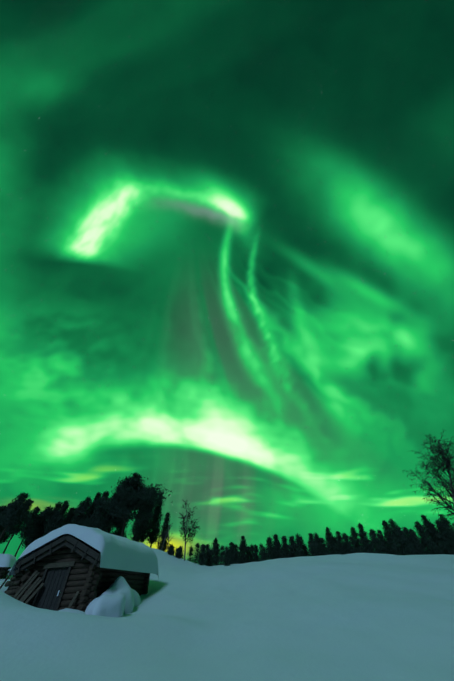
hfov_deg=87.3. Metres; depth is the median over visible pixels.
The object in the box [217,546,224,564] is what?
young pine
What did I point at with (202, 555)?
tree
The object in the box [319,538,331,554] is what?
young pine
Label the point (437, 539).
conifer tree
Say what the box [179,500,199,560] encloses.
birch tree
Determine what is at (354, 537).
conifer tree
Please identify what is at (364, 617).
snow ground
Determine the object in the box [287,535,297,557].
young pine
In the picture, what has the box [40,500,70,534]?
pine tree
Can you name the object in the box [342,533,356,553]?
conifer tree
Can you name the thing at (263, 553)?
young pine
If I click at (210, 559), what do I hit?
pine sapling
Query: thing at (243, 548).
tree
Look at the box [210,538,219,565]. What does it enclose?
tree
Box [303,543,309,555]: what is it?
young pine
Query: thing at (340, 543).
conifer tree
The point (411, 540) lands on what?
conifer tree
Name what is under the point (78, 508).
pine tree
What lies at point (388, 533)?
conifer tree
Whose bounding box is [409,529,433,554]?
conifer tree
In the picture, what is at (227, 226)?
sky
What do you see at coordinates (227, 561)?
pine sapling
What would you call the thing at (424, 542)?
conifer tree
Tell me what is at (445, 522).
conifer tree
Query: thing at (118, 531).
pine tree
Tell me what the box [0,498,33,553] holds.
pine tree
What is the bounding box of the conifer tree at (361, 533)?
[357,522,373,552]
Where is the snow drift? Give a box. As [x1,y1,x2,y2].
[58,576,140,616]
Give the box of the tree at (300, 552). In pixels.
[294,533,305,556]
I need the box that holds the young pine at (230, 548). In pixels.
[228,541,237,563]
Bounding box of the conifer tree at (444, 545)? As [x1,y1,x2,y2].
[434,519,453,554]
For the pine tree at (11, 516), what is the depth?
31.12 m
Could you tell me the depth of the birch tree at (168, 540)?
31.82 m
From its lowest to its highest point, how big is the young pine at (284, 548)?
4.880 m
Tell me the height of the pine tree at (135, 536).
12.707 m
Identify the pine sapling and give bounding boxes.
[166,544,175,555]
[174,547,183,558]
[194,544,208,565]
[205,549,214,565]
[222,550,231,565]
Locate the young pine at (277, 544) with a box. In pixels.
[272,534,282,558]
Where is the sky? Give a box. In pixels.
[0,0,453,563]
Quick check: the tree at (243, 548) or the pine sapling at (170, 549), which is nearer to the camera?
the pine sapling at (170, 549)
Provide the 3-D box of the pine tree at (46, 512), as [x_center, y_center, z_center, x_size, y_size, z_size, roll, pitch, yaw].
[-28.034,28.760,35.357,2.770,7.422,3.205,1,-46,-1]
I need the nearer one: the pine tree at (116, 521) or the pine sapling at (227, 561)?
the pine sapling at (227, 561)
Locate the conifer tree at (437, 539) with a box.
[429,523,449,554]
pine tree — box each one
[0,492,30,538]
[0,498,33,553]
[0,504,8,530]
[0,529,12,543]
[14,506,42,556]
[19,513,42,548]
[27,505,53,541]
[39,501,60,531]
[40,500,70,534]
[63,507,75,525]
[69,496,92,525]
[70,501,84,523]
[81,490,110,531]
[87,492,101,523]
[89,472,172,536]
[100,487,131,532]
[111,521,129,537]
[128,509,141,541]
[135,505,158,542]
[147,493,163,547]
[155,512,170,551]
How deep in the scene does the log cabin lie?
8.59 m
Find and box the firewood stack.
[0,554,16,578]
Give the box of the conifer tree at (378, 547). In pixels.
[369,528,386,553]
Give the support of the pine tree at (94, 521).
on the snow ground
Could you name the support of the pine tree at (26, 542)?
on the snow ground
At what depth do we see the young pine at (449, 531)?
38.85 m
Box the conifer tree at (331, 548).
[325,527,341,554]
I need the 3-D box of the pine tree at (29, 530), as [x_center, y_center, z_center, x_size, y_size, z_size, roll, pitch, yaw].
[-28.629,27.475,33.744,2.717,6.731,3.070,1,-46,-1]
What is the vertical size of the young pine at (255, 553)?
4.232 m
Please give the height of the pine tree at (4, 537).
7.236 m
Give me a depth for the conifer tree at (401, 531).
38.07 m
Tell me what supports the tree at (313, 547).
on the snow ground
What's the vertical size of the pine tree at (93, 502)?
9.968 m
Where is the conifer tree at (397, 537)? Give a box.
[388,519,414,554]
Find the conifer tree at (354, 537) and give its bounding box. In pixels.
[349,526,361,552]
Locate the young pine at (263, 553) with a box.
[259,546,268,560]
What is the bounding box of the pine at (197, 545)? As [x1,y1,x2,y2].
[191,543,199,563]
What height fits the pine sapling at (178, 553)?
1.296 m
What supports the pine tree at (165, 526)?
on the snow ground
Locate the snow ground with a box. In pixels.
[0,548,453,680]
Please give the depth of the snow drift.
7.53 m
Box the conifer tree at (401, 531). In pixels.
[396,524,417,554]
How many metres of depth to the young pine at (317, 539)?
41.78 m
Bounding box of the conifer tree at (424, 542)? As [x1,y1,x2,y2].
[413,521,438,554]
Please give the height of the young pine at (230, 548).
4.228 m
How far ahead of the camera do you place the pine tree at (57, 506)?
38.89 m
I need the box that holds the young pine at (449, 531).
[445,526,453,554]
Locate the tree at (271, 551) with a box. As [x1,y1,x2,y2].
[265,536,278,559]
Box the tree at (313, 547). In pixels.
[308,533,320,555]
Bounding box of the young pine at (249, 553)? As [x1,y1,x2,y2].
[245,546,254,562]
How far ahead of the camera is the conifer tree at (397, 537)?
36.53 m
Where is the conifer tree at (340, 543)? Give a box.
[335,531,346,554]
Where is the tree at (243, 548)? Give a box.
[239,536,249,563]
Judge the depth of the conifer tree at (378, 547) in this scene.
36.47 m
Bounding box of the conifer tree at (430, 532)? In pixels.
[421,514,447,554]
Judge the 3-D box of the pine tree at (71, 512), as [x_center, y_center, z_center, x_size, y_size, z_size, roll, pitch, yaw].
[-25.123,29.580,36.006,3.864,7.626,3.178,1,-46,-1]
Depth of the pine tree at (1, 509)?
33.71 m
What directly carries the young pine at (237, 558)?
on the snow ground
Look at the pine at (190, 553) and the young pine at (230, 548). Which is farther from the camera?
the pine at (190, 553)
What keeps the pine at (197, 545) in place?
on the snow ground
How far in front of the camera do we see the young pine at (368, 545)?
38.80 m
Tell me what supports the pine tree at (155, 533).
on the snow ground
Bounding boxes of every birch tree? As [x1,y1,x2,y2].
[164,522,173,551]
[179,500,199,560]
[402,431,453,520]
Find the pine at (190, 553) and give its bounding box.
[185,545,194,561]
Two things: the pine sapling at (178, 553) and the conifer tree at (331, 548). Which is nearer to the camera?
the pine sapling at (178, 553)
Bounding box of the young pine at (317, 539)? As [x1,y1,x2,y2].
[313,532,321,555]
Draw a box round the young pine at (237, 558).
[232,544,242,563]
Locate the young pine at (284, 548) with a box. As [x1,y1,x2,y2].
[279,536,290,557]
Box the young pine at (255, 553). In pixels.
[252,544,260,561]
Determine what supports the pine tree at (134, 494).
on the snow ground
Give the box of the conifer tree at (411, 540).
[402,527,423,554]
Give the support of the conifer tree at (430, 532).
on the snow ground
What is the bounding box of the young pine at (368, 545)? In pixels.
[362,536,374,552]
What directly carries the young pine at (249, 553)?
on the snow ground
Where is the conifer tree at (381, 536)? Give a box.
[376,530,393,554]
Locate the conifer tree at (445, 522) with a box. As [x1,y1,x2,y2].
[438,514,453,534]
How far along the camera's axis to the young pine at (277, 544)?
41.17 m
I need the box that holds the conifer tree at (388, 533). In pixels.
[382,520,398,554]
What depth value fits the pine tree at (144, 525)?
40.62 m
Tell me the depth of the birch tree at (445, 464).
19.58 m
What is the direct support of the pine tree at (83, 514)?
on the snow ground
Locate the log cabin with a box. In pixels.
[0,524,158,611]
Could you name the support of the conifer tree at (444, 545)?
on the snow ground

